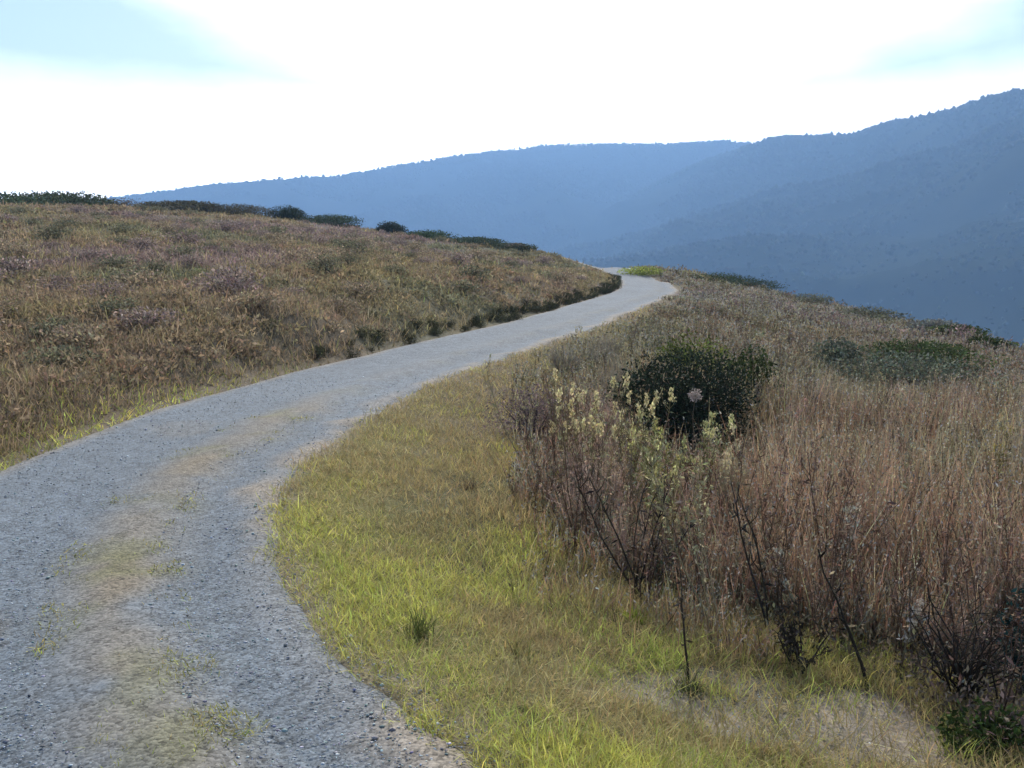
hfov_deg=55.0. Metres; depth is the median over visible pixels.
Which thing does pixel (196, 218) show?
slope shrub
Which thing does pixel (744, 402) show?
twiggy shrub
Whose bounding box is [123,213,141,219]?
slope shrub
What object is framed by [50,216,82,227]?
slope shrub
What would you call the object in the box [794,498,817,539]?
dry weed
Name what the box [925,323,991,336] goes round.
skyline shrub
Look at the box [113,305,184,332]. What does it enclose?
slope shrub
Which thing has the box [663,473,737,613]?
dry weed
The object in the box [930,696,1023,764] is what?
leafy plant
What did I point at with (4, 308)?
slope shrub
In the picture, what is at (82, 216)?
slope shrub
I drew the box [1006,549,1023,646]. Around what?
dry weed
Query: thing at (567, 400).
dry weed
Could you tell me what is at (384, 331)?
bank shrub
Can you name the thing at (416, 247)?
slope shrub
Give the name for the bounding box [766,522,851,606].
twiggy shrub
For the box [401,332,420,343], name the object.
bank shrub
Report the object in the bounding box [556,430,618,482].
twiggy shrub
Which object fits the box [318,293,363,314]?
slope shrub
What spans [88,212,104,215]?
slope shrub
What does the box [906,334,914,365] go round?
dry weed
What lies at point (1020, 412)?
twiggy shrub
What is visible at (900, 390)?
twiggy shrub
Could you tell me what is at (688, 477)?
dry weed
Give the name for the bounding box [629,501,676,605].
dry weed
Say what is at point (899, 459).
dry weed
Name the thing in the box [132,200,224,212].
skyline shrub
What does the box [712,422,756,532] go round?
dry weed
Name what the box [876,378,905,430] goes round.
dry weed
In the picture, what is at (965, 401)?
twiggy shrub
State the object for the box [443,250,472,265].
slope shrub
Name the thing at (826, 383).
twiggy shrub
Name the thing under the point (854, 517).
dry weed
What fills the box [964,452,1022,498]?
twiggy shrub
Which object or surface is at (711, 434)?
dry weed
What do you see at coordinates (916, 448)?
twiggy shrub
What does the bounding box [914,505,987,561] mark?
dry weed
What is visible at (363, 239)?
slope shrub
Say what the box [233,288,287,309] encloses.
slope shrub
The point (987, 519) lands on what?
twiggy shrub
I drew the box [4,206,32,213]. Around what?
slope shrub
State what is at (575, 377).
dry weed
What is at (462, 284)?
slope shrub
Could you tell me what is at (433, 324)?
bank shrub
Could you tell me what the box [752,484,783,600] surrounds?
dry weed
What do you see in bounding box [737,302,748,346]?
dry weed
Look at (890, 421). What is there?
twiggy shrub
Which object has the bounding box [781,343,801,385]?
dry weed
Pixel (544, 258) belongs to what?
slope shrub
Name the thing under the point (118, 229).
slope shrub
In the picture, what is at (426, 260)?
slope shrub
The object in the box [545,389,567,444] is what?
dry weed
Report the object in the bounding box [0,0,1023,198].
sky
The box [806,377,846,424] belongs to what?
twiggy shrub
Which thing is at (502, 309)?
bank shrub
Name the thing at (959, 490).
twiggy shrub
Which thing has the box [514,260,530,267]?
slope shrub
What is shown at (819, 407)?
dry weed
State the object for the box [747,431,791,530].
dry weed
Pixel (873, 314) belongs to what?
skyline shrub
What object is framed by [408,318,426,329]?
bank shrub
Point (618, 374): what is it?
twiggy shrub
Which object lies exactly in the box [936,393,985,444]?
twiggy shrub
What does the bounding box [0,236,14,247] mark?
slope shrub
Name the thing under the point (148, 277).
slope shrub
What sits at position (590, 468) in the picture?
dry weed
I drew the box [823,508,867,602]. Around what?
dry weed
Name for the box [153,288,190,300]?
slope shrub
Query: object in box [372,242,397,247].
slope shrub
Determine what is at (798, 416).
dry weed
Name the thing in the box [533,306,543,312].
bank shrub
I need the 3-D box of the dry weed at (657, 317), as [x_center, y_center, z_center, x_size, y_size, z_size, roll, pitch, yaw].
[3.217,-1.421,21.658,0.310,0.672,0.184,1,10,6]
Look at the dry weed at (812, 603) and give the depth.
4.72 m
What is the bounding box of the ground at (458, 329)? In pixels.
[0,205,1023,767]
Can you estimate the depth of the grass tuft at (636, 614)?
4.96 m
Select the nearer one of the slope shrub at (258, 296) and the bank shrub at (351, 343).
the slope shrub at (258, 296)
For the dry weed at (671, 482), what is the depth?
6.45 m
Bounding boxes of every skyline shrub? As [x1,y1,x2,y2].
[0,189,119,205]
[0,190,109,205]
[83,197,148,206]
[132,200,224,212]
[205,203,274,217]
[263,204,307,219]
[292,213,365,226]
[375,220,408,233]
[403,229,461,239]
[448,236,508,245]
[487,242,537,251]
[685,272,760,282]
[719,275,789,292]
[779,292,847,305]
[837,306,914,320]
[903,318,956,334]
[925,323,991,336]
[962,336,1019,350]
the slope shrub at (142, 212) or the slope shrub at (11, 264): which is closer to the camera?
the slope shrub at (11, 264)
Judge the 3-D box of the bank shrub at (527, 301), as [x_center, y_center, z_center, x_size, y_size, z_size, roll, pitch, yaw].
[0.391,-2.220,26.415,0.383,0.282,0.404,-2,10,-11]
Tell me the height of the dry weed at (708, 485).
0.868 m
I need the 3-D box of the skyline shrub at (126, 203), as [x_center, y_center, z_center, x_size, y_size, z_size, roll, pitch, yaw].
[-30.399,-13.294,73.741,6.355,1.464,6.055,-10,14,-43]
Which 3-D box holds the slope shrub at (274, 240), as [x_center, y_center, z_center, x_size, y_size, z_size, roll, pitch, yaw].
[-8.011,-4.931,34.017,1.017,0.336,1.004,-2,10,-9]
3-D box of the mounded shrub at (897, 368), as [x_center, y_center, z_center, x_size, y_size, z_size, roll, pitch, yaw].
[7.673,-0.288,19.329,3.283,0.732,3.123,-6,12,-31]
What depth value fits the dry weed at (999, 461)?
7.18 m
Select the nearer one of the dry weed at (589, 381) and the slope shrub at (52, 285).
the dry weed at (589, 381)
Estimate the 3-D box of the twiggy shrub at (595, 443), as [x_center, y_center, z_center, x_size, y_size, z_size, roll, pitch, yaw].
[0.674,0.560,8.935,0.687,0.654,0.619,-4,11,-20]
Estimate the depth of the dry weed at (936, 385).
14.63 m
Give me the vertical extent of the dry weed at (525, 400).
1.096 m
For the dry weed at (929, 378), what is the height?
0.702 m
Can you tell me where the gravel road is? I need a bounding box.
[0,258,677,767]
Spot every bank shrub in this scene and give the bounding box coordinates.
[306,345,326,358]
[343,338,355,345]
[344,348,359,357]
[353,327,370,337]
[369,332,385,343]
[376,328,389,336]
[398,329,413,336]
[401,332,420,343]
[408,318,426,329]
[427,321,442,329]
[428,328,441,335]
[448,319,456,326]
[459,324,470,330]
[471,316,486,325]
[475,322,485,327]
[484,310,498,320]
[490,307,501,316]
[494,305,506,313]
[496,313,506,322]
[506,305,519,314]
[510,312,522,319]
[521,296,531,305]
[526,304,534,312]
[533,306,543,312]
[541,302,556,310]
[554,293,565,300]
[560,298,570,304]
[597,287,607,293]
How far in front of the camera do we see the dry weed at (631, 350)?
16.82 m
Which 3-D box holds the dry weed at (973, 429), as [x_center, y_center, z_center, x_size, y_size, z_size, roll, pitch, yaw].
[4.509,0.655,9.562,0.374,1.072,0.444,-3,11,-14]
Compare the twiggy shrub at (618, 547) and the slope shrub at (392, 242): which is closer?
the twiggy shrub at (618, 547)
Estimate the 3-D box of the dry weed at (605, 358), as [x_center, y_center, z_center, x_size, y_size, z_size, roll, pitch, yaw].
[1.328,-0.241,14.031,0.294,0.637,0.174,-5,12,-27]
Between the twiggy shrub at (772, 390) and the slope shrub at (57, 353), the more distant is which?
the twiggy shrub at (772, 390)
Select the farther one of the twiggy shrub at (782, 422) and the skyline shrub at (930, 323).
the skyline shrub at (930, 323)
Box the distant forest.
[102,88,1023,345]
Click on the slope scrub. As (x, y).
(42, 301)
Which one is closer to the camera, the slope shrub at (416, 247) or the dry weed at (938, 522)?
the dry weed at (938, 522)
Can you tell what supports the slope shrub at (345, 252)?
on the ground at (458, 329)
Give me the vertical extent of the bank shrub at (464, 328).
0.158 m
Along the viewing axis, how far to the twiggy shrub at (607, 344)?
16.94 m
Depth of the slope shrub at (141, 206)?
68.74 m
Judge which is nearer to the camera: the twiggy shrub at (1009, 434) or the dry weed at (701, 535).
the dry weed at (701, 535)
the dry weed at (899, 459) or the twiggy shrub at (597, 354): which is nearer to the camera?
the dry weed at (899, 459)
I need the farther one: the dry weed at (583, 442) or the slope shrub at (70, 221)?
the slope shrub at (70, 221)
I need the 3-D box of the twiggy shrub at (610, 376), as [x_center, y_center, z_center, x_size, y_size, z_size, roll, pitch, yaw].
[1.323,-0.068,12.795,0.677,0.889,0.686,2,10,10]
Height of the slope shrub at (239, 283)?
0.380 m
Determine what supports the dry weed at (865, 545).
on the ground at (458, 329)
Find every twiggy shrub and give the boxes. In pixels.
[540,430,653,536]
[542,330,583,374]
[550,420,618,462]
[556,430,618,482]
[556,430,623,505]
[557,388,622,447]
[561,368,601,405]
[574,384,619,433]
[581,330,615,361]
[589,334,624,373]
[590,352,634,401]
[599,321,626,357]
[599,486,684,573]
[604,363,632,386]
[648,468,725,551]
[666,433,759,530]
[699,517,760,568]
[720,385,758,419]
[721,409,754,438]
[742,453,831,534]
[756,374,790,415]
[756,424,790,458]
[763,409,810,436]
[763,421,813,462]
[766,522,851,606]
[774,368,799,396]
[781,394,819,427]
[789,460,860,497]
[791,411,840,448]
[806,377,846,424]
[810,370,842,396]
[816,378,844,404]
[818,453,917,533]
[820,485,943,580]
[829,387,882,433]
[859,425,924,474]
[865,421,913,456]
[870,398,915,440]
[883,375,915,404]
[889,425,940,465]
[897,385,946,428]
[908,578,1018,667]
[917,417,980,462]
[925,512,1023,638]
[929,481,980,511]
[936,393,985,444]
[940,375,978,415]
[947,375,984,419]
[953,500,1022,553]
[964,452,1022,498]
[973,486,1022,526]
[982,416,1023,460]
[988,417,1022,458]
[1001,410,1023,451]
[1002,366,1023,407]
[1003,405,1023,433]
[1013,390,1023,432]
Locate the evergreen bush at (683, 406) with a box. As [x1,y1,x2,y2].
[601,345,761,454]
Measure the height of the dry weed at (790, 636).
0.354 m
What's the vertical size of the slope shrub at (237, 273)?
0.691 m
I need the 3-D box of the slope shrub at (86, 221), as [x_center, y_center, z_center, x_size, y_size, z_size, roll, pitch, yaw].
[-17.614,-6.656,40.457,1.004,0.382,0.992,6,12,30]
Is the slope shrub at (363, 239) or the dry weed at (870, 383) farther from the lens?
the slope shrub at (363, 239)
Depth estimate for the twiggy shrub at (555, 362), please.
14.24 m
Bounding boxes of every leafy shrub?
[651,328,738,388]
[713,344,784,410]
[993,588,1023,695]
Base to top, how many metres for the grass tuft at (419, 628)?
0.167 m
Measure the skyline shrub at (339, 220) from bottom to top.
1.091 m
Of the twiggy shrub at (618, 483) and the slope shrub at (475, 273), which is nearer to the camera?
the twiggy shrub at (618, 483)
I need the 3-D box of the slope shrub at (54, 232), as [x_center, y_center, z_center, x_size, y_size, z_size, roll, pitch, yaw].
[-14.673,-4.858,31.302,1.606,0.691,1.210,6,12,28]
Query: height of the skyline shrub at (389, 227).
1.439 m
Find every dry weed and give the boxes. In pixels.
[481,354,538,466]
[515,404,564,485]
[523,428,604,559]
[528,457,546,525]
[539,456,560,508]
[543,373,557,460]
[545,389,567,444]
[546,368,601,481]
[552,411,598,549]
[559,390,579,480]
[562,387,579,437]
[567,359,589,433]
[567,388,617,463]
[570,407,598,464]
[571,371,657,497]
[571,464,705,599]
[572,438,605,501]
[574,361,606,412]
[585,393,601,429]
[592,370,613,401]
[592,377,676,509]
[598,346,614,370]
[599,455,642,575]
[602,417,645,534]
[610,330,641,385]
[621,341,643,375]
[626,404,661,508]
[626,408,686,517]
[627,320,638,360]
[629,421,720,565]
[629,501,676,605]
[637,410,735,508]
[646,439,720,635]
[651,305,664,329]
[658,451,703,541]
[660,412,686,489]
[661,452,683,520]
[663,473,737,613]
[670,490,709,569]
[672,567,692,679]
[673,423,771,533]
[678,453,698,505]
[686,497,712,584]
[687,388,702,456]
[693,308,704,334]
[695,304,713,340]
[702,437,726,530]
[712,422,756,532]
[714,311,718,338]
[723,497,750,560]
[730,482,774,627]
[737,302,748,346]
[743,389,762,439]
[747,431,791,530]
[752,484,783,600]
[764,358,789,431]
[766,509,803,631]
[770,594,838,673]
[772,368,805,430]
[772,444,822,555]
[773,492,868,635]
[774,327,784,359]
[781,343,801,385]
[784,398,809,455]
[785,432,802,475]
[788,388,828,434]
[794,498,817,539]
[796,439,916,585]
[800,556,828,650]
[801,342,814,367]
[801,368,821,432]
[812,340,833,397]
[812,390,836,422]
[816,539,868,687]
[817,456,857,644]
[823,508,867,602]
[828,370,846,400]
[830,416,858,480]
[831,407,878,452]
[836,458,858,493]
[837,538,867,598]
[838,362,852,389]
[856,352,867,383]
[857,376,893,405]
[864,431,915,546]
[865,366,879,395]
[868,507,917,590]
[872,367,893,397]
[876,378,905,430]
[883,542,929,671]
[890,431,911,464]
[891,589,929,675]
[893,436,913,483]
[894,406,922,437]
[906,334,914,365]
[909,333,921,365]
[909,451,930,504]
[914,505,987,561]
[918,358,940,393]
[918,370,937,400]
[920,366,940,390]
[924,446,943,483]
[930,372,939,400]
[930,510,958,604]
[936,482,989,653]
[954,400,1010,461]
[956,566,1005,677]
[964,363,985,397]
[968,356,985,391]
[976,461,1017,576]
[987,426,1023,514]
[988,499,1018,624]
[994,553,1023,716]
[996,385,1007,410]
[998,377,1023,420]
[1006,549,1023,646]
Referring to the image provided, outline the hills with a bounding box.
[126,90,1023,347]
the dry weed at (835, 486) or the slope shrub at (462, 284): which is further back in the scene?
the slope shrub at (462, 284)
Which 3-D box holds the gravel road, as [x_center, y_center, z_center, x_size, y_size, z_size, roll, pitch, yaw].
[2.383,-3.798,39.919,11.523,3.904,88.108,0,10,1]
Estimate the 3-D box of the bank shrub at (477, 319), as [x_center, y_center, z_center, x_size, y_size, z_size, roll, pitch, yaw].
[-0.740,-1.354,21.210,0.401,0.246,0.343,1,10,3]
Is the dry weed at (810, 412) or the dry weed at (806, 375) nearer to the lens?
the dry weed at (810, 412)
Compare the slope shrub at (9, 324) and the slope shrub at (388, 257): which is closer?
the slope shrub at (9, 324)
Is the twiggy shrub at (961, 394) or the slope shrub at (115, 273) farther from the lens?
the slope shrub at (115, 273)
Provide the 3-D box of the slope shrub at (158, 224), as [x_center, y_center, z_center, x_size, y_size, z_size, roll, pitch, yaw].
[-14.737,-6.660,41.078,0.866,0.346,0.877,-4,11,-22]
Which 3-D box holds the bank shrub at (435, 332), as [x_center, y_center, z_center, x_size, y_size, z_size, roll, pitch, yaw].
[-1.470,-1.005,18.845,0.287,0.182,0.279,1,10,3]
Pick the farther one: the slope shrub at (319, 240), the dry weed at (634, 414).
the slope shrub at (319, 240)
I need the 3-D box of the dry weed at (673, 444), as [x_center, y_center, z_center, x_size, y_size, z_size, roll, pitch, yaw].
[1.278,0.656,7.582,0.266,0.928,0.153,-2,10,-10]
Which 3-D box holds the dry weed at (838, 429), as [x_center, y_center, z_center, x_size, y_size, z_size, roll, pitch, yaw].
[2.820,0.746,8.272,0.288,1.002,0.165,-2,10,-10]
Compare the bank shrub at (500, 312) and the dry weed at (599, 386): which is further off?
the bank shrub at (500, 312)
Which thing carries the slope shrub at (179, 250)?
on the ground at (458, 329)
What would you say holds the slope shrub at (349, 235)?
on the ground at (458, 329)
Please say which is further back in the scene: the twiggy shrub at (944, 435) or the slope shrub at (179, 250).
the slope shrub at (179, 250)
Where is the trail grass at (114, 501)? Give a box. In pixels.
[0,287,621,767]
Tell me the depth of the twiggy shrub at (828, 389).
15.14 m
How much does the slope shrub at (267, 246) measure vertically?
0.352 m
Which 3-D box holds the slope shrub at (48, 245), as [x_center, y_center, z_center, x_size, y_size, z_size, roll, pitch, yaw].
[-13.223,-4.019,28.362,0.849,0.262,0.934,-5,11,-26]
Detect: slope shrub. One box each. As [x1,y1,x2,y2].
[0,213,19,222]
[0,229,12,237]
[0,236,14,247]
[0,240,43,258]
[0,255,25,264]
[0,255,44,275]
[0,266,15,282]
[0,294,30,318]
[0,315,14,336]
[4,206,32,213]
[18,216,46,224]
[18,344,103,367]
[27,281,72,291]
[27,314,84,338]
[28,322,117,349]
[29,221,75,240]
[33,274,80,285]
[38,240,69,248]
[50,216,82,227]
[68,203,91,212]
[68,249,102,260]
[69,214,93,218]
[75,218,96,225]
[76,277,138,298]
[82,295,143,315]
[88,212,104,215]
[89,253,136,269]
[90,214,113,220]
[102,235,133,244]
[103,265,158,285]
[104,223,143,233]
[110,267,172,288]
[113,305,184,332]
[121,234,162,250]
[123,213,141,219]
[130,256,171,273]
[131,210,148,214]
[132,203,149,209]
[138,215,163,221]
[146,206,169,211]
[148,221,167,227]
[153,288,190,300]
[154,222,184,233]
[159,230,205,243]
[165,244,208,257]
[171,222,189,230]
[171,251,205,267]
[186,273,262,296]
[187,216,208,224]
[189,271,241,284]
[192,258,264,291]
[198,241,230,247]
[207,220,241,231]
[219,238,239,244]
[228,218,254,228]
[233,219,256,229]
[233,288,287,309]
[253,230,273,235]
[253,241,272,250]
[256,260,286,270]
[258,225,288,234]
[260,230,294,241]
[266,237,292,245]
[278,248,316,261]
[303,252,344,273]
[304,225,317,232]
[304,248,341,254]
[310,235,329,245]
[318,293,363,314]
[325,236,344,243]
[329,246,367,260]
[330,239,357,246]
[331,251,370,266]
[332,237,374,256]
[335,278,386,298]
[340,232,358,237]
[349,235,375,243]
[369,253,400,263]
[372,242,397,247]
[383,239,406,245]
[383,264,409,274]
[399,251,421,259]
[403,242,429,251]
[412,256,438,264]
[414,237,426,241]
[433,235,445,240]
[437,249,450,258]
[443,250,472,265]
[443,279,482,292]
[451,262,492,281]
[461,246,494,260]
[466,242,479,247]
[480,250,498,255]
[501,259,519,266]
[511,276,529,281]
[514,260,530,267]
[535,254,554,263]
[542,268,579,285]
[573,275,587,280]
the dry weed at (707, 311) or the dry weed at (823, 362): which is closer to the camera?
the dry weed at (823, 362)
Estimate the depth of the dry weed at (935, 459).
8.41 m
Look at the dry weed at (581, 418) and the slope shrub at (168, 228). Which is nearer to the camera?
the dry weed at (581, 418)
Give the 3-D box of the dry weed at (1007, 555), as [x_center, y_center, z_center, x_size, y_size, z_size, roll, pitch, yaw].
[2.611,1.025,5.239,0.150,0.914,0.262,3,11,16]
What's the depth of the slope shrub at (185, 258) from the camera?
22.70 m
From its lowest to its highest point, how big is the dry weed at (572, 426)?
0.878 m
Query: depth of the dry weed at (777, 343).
20.07 m
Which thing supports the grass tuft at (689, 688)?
on the ground at (458, 329)
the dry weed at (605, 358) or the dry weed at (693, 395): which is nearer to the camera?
the dry weed at (693, 395)
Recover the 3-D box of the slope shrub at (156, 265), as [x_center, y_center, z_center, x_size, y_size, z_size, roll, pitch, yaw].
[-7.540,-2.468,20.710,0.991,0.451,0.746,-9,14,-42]
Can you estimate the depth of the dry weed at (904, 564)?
5.44 m
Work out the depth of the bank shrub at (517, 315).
23.45 m
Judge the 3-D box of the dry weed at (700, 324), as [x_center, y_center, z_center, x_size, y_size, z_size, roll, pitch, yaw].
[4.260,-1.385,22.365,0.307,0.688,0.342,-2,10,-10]
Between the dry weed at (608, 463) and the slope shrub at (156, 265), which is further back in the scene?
the slope shrub at (156, 265)
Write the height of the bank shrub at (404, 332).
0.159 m
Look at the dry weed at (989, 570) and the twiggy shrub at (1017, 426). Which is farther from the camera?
the twiggy shrub at (1017, 426)
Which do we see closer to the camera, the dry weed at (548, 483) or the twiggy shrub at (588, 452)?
the dry weed at (548, 483)
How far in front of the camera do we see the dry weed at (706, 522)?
5.48 m
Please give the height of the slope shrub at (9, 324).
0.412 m
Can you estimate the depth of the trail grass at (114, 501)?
8.18 m
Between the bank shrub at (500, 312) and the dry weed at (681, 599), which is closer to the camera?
the dry weed at (681, 599)
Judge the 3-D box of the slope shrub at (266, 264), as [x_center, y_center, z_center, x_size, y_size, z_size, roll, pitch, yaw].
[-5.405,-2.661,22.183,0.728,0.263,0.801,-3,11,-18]
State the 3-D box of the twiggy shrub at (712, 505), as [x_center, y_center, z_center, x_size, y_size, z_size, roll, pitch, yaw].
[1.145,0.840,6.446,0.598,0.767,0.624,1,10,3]
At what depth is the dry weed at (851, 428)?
10.06 m
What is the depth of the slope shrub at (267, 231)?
39.38 m
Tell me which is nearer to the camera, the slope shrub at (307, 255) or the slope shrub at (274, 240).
the slope shrub at (307, 255)
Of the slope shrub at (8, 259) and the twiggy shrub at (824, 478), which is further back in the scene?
the slope shrub at (8, 259)
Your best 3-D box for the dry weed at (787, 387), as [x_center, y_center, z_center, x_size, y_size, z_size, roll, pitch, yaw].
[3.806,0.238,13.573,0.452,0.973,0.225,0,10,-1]
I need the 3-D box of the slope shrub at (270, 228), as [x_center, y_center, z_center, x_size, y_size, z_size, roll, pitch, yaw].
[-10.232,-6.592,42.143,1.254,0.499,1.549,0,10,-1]
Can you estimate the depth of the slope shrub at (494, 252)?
64.93 m
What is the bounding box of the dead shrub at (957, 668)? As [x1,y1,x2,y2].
[899,568,1023,711]
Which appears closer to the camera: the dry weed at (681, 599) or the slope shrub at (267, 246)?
the dry weed at (681, 599)
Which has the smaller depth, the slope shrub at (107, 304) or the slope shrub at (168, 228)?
the slope shrub at (107, 304)
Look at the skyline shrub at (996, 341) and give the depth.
27.52 m
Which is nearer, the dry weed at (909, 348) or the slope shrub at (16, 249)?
the dry weed at (909, 348)
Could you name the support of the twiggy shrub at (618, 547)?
on the ground at (458, 329)
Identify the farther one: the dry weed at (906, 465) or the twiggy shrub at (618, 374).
the twiggy shrub at (618, 374)
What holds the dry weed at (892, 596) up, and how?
on the ground at (458, 329)
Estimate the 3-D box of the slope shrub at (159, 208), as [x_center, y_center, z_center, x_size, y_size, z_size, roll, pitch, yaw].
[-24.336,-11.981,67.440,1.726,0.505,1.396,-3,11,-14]
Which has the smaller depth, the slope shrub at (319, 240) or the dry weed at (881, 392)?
the dry weed at (881, 392)
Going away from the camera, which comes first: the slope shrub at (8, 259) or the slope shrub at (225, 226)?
the slope shrub at (8, 259)
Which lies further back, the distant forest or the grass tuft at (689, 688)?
the distant forest
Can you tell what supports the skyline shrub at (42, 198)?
on the ground at (458, 329)
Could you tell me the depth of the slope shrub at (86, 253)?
24.00 m
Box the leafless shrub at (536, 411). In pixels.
[479,382,583,439]
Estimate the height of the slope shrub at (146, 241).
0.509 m
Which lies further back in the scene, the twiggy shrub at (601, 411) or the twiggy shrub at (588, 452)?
the twiggy shrub at (601, 411)
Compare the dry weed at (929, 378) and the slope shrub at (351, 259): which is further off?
the slope shrub at (351, 259)
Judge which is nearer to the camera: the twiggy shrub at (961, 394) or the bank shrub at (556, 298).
the twiggy shrub at (961, 394)
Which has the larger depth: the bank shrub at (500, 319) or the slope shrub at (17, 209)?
the slope shrub at (17, 209)
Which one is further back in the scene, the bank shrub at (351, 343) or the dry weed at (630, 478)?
the bank shrub at (351, 343)
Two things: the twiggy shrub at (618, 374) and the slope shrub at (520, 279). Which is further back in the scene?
the slope shrub at (520, 279)
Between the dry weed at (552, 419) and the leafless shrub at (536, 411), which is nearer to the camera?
the dry weed at (552, 419)
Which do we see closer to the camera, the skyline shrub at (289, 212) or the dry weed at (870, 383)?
the dry weed at (870, 383)
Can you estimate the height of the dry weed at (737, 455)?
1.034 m
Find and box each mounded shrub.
[617,265,665,275]
[807,337,868,368]
[811,347,1008,392]
[857,338,1008,372]
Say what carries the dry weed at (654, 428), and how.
on the ground at (458, 329)
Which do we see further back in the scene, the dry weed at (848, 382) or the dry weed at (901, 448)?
the dry weed at (848, 382)
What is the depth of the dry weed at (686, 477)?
6.96 m
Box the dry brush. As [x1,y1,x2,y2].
[497,263,1023,758]
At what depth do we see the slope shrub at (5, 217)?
41.71 m
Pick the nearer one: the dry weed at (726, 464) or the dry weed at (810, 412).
the dry weed at (726, 464)
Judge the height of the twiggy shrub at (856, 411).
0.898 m
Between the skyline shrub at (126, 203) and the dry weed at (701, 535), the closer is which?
the dry weed at (701, 535)
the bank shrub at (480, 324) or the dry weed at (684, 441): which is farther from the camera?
the bank shrub at (480, 324)
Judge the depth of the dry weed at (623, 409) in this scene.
7.48 m
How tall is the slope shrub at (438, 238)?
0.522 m
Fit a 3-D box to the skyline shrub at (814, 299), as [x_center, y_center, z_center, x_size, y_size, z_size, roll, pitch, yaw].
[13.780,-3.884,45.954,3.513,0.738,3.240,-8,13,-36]
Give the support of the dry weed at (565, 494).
on the ground at (458, 329)
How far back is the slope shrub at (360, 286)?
19.82 m
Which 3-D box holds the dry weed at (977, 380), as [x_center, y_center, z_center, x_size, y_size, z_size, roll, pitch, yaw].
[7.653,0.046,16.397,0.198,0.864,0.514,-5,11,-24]
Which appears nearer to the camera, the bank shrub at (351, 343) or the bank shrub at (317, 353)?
the bank shrub at (317, 353)
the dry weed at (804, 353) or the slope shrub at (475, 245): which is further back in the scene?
the slope shrub at (475, 245)
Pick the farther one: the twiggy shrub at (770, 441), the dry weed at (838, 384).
the dry weed at (838, 384)
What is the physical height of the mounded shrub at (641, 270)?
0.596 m
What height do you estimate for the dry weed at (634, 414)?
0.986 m
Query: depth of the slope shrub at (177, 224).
38.89 m
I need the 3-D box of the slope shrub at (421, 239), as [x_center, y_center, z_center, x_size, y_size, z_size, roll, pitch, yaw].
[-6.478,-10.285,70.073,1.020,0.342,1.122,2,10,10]
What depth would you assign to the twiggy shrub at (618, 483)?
6.62 m
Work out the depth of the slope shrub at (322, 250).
27.96 m
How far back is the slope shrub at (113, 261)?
21.67 m
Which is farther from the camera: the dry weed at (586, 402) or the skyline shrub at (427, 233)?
the skyline shrub at (427, 233)
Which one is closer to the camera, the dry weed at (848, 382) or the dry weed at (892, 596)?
the dry weed at (892, 596)
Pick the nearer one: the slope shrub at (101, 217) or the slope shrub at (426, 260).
the slope shrub at (426, 260)
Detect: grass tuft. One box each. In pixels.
[397,598,444,642]
[452,473,482,491]
[498,622,543,661]
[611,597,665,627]
[655,667,714,697]
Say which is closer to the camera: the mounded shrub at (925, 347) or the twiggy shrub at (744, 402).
the twiggy shrub at (744, 402)
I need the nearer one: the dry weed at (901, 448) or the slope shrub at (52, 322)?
the dry weed at (901, 448)
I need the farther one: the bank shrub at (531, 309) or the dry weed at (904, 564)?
the bank shrub at (531, 309)
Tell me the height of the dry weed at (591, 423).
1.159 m
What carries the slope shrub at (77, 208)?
on the ground at (458, 329)
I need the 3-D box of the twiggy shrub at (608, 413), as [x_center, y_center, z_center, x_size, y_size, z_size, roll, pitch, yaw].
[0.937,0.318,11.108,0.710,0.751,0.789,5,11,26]
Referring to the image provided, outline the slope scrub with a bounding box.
[0,199,618,457]
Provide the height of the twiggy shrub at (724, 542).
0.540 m
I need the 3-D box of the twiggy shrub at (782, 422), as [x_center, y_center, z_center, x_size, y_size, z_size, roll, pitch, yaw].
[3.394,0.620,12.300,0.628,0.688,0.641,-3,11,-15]
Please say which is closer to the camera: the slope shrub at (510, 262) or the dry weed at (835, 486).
the dry weed at (835, 486)
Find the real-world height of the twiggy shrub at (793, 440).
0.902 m
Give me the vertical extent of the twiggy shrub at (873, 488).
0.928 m
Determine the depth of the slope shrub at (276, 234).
36.78 m
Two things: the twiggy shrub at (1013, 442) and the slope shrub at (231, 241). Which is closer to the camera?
the twiggy shrub at (1013, 442)
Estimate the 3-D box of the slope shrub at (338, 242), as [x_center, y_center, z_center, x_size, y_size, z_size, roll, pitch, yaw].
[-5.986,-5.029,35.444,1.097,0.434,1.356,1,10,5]
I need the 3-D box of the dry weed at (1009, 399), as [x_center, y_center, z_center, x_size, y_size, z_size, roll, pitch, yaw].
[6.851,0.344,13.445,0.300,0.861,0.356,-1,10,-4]
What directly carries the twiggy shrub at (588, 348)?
on the ground at (458, 329)
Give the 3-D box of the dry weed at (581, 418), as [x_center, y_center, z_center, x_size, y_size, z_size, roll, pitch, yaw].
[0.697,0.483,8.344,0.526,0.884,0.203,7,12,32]
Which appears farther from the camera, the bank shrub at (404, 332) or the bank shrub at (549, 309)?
the bank shrub at (549, 309)
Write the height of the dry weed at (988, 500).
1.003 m
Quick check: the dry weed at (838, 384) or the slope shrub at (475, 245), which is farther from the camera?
the slope shrub at (475, 245)
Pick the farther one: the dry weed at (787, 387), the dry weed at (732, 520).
the dry weed at (787, 387)
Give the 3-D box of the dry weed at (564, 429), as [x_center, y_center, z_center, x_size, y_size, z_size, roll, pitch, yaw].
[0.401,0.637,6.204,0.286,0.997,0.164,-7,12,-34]
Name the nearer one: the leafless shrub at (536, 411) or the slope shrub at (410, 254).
the leafless shrub at (536, 411)
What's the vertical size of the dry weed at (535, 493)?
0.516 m

